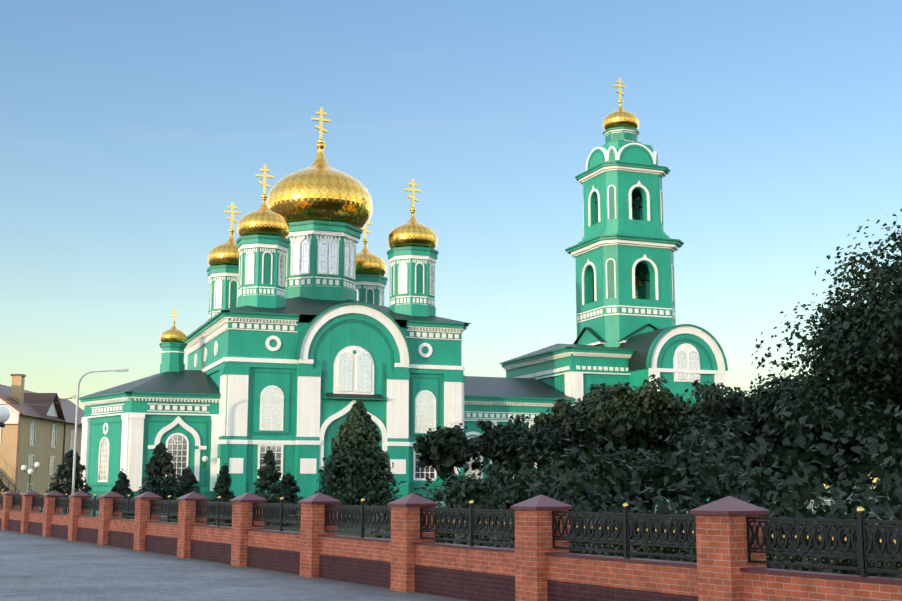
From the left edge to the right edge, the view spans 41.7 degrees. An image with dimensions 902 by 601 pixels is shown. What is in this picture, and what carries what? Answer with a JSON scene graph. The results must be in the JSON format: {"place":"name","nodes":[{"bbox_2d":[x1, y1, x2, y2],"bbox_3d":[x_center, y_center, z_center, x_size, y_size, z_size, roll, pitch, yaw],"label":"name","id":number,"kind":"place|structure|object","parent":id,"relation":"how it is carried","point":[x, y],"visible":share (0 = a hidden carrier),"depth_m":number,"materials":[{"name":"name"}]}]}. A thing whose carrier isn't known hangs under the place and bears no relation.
{"place":"outdoors","nodes":[
{"label":"outdoors","id":0,"kind":"place"},
{"bbox_2d":[0,406,9,426],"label":"globe lamp","id":1,"kind":"object","parent":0,"point":[4,413],"visible":1,"depth_m":24.34,"materials":[{"name":"white glass"}]},
{"bbox_2d":[79,78,727,515],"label":"church","id":2,"kind":"structure","parent":0,"point":[299,342],"depth_m":88.55,"materials":[{"name":"green paint"}]},
{"bbox_2d":[202,456,207,467],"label":"wall globe lamp","id":3,"kind":"object","parent":2,"relation":"attached to","point":[204,458],"visible":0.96,"depth_m":81.43,"materials":[{"name":"white glass"}]},
{"bbox_2d":[0,489,901,600],"bbox_3d":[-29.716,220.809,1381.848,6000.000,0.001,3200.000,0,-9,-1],"label":"ground","id":4,"kind":"structure","parent":0,"point":[34,567],"depth_m":25.69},
{"bbox_2d":[0,475,9,492],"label":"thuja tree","id":5,"kind":"object","parent":4,"relation":"on","point":[2,486],"visible":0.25,"depth_m":82.59,"materials":[{"name":"green plant"}]},
{"bbox_2d":[21,462,39,490],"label":"street lamp","id":6,"kind":"object","parent":4,"relation":"on","point":[30,471],"visible":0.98,"depth_m":79.19,"materials":[{"name":"white glass"}]},
{"bbox_2d":[0,374,83,509],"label":"house","id":7,"kind":"structure","parent":4,"relation":"on","point":[42,433],"depth_m":100.70,"materials":[{"name":"beige paint"}]},
{"bbox_2d":[0,395,75,404],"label":"power wires","id":8,"kind":"object","parent":7,"relation":"attached to","point":[40,401],"visible":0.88,"depth_m":73.21,"materials":[{"name":"black metal"}]},
{"bbox_2d":[43,449,92,513],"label":"thuja tree","id":9,"kind":"object","parent":4,"relation":"on","point":[64,471],"visible":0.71,"depth_m":73.96,"materials":[{"name":"green plant"}]},
{"bbox_2d":[72,369,128,493],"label":"street lamp","id":10,"kind":"object","parent":4,"relation":"on","point":[75,435],"visible":0.9,"depth_m":72.39,"materials":[{"name":"grey metal"}]},
{"bbox_2d":[111,468,134,518],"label":"thuja tree","id":11,"kind":"object","parent":4,"relation":"on","point":[122,485],"visible":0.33,"depth_m":64.30,"materials":[{"name":"green plant"}]},
{"bbox_2d":[136,442,179,517],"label":"thuja tree","id":12,"kind":"object","parent":4,"relation":"on","point":[161,458],"visible":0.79,"depth_m":70.12,"materials":[{"name":"green plant"}]},
{"bbox_2d":[164,466,200,521],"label":"thuja tree","id":13,"kind":"object","parent":4,"relation":"on","point":[187,479],"visible":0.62,"depth_m":68.22,"materials":[{"name":"green plant"}]},
{"bbox_2d":[207,463,235,525],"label":"spruce tree","id":14,"kind":"object","parent":4,"relation":"on","point":[222,483],"visible":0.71,"depth_m":60.46,"materials":[{"name":"green plant"}]},
{"bbox_2d":[252,447,298,526],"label":"spruce tree","id":15,"kind":"object","parent":4,"relation":"on","point":[268,481],"visible":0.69,"depth_m":58.59,"materials":[{"name":"green plant"}]},
{"bbox_2d":[272,470,303,524],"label":"spruce tree","id":16,"kind":"object","parent":4,"relation":"on","point":[289,484],"visible":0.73,"depth_m":62.44,"materials":[{"name":"green plant"}]},
{"bbox_2d":[315,400,402,524],"bbox_3d":[-4.875,8.485,61.084,5.356,6.670,5.084,-8,-12,43],"label":"spruce tree","id":17,"kind":"object","parent":4,"relation":"on","point":[358,439],"visible":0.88,"depth_m":60.20,"materials":[{"name":"green plant"}]},
{"bbox_2d":[63,500,830,516],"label":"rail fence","id":18,"kind":"object","parent":4,"relation":"on","point":[655,507],"visible":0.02,"depth_m":87.05,"materials":[{"name":"metal"}]},
{"bbox_2d":[413,422,485,536],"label":"tree","id":19,"kind":"object","parent":4,"relation":"on","point":[438,450],"visible":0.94,"depth_m":46.92,"materials":[{"name":"green plant"}]},
{"bbox_2d":[0,490,901,600],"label":"fence","id":20,"kind":"object","parent":4,"relation":"on","point":[539,562],"visible":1,"depth_m":19.98,"materials":[{"name":"red brick"}]},
{"bbox_2d":[433,463,517,540],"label":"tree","id":21,"kind":"object","parent":4,"relation":"on","point":[477,490],"visible":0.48,"depth_m":36.88,"materials":[{"name":"green plant"}]},
{"bbox_2d":[457,414,547,535],"bbox_3d":[2.165,6.793,45.531,3.073,4.737,4.066,-4,-10,26],"label":"tree","id":22,"kind":"object","parent":4,"relation":"on","point":[490,441],"visible":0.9,"depth_m":44.90,"materials":[{"name":"green plant"}]},
{"bbox_2d":[498,465,606,517],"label":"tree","id":23,"kind":"object","parent":4,"relation":"on","point":[524,477],"visible":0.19,"depth_m":32.70,"materials":[{"name":"green plant"}]},
{"bbox_2d":[527,401,610,471],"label":"tree","id":24,"kind":"object","parent":4,"relation":"on","point":[565,418],"visible":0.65,"depth_m":49.48,"materials":[{"name":"green plant"}]},
{"bbox_2d":[551,384,622,526],"bbox_3d":[7.743,7.682,58.852,5.101,7.108,5.468,9,-12,-43],"label":"tree","id":25,"kind":"object","parent":4,"relation":"on","point":[582,403],"visible":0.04,"depth_m":59.06,"materials":[{"name":"green plant"}]},
{"bbox_2d":[576,445,665,545],"bbox_3d":[4.973,5.915,35.244,3.827,3.236,2.921,2,-9,-13],"label":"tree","id":26,"kind":"object","parent":4,"relation":"on","point":[613,458],"visible":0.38,"depth_m":34.98,"materials":[{"name":"green plant"}]},
{"bbox_2d":[587,385,668,455],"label":"tree","id":27,"kind":"object","parent":4,"relation":"on","point":[642,387],"depth_m":58.45,"materials":[{"name":"green plant"}]},
{"bbox_2d":[371,388,901,577],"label":"hedge shrubs","id":28,"kind":"object","parent":4,"relation":"on","point":[736,478],"visible":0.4,"depth_m":21.21,"materials":[{"name":"green plant"}]},
{"bbox_2d":[576,374,698,533],"bbox_3d":[7.792,6.538,49.817,5.436,6.559,6.060,2,-9,-11],"label":"tree","id":29,"kind":"object","parent":4,"relation":"on","point":[653,410],"visible":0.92,"depth_m":48.22,"materials":[{"name":"green plant"}]},
{"bbox_2d":[629,431,779,510],"bbox_3d":[6.888,5.354,32.693,3.986,3.532,3.466,-1,-9,6],"label":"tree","id":30,"kind":"object","parent":4,"relation":"on","point":[648,462],"visible":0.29,"depth_m":31.87,"materials":[{"name":"green plant"}]},
{"bbox_2d":[668,383,755,447],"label":"tree","id":31,"kind":"object","parent":4,"relation":"on","point":[726,410],"visible":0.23,"depth_m":45.80,"materials":[{"name":"green plant"}]},
{"bbox_2d":[680,380,764,504],"bbox_3d":[15.745,8.115,63.669,9.202,7.814,9.560,-6,-11,35],"label":"tree","id":32,"kind":"object","parent":4,"relation":"on","point":[701,388],"visible":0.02,"depth_m":63.83,"materials":[{"name":"green plant"}]},
{"bbox_2d":[753,467,853,532],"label":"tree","id":33,"kind":"object","parent":4,"relation":"on","point":[823,482],"depth_m":50.90,"materials":[{"name":"green plant"}]},
{"bbox_2d":[719,371,901,537],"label":"tree","id":34,"kind":"object","parent":4,"relation":"on","point":[753,423],"visible":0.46,"depth_m":37.92,"materials":[{"name":"green plant"}]},
{"bbox_2d":[749,209,901,513],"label":"tree","id":35,"kind":"object","parent":4,"relation":"on","point":[859,352],"visible":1,"depth_m":29.46,"materials":[{"name":"green plant"}]},
{"bbox_2d":[826,384,889,529],"bbox_3d":[20.793,6.908,55.806,9.202,7.671,8.012,-6,-11,34],"label":"tree","id":36,"kind":"object","parent":4,"relation":"on","point":[884,514],"depth_m":55.19,"materials":[{"name":"green plant"}]},
{"bbox_2d":[824,383,901,535],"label":"tree","id":37,"kind":"object","parent":4,"relation":"on","point":[892,468],"depth_m":42.76,"materials":[{"name":"green plant"}]},
{"bbox_2d":[0,0,901,488],"label":"sky","id":38,"kind":"structure","parent":0,"point":[129,129],"materials":[{"name":"blue"}]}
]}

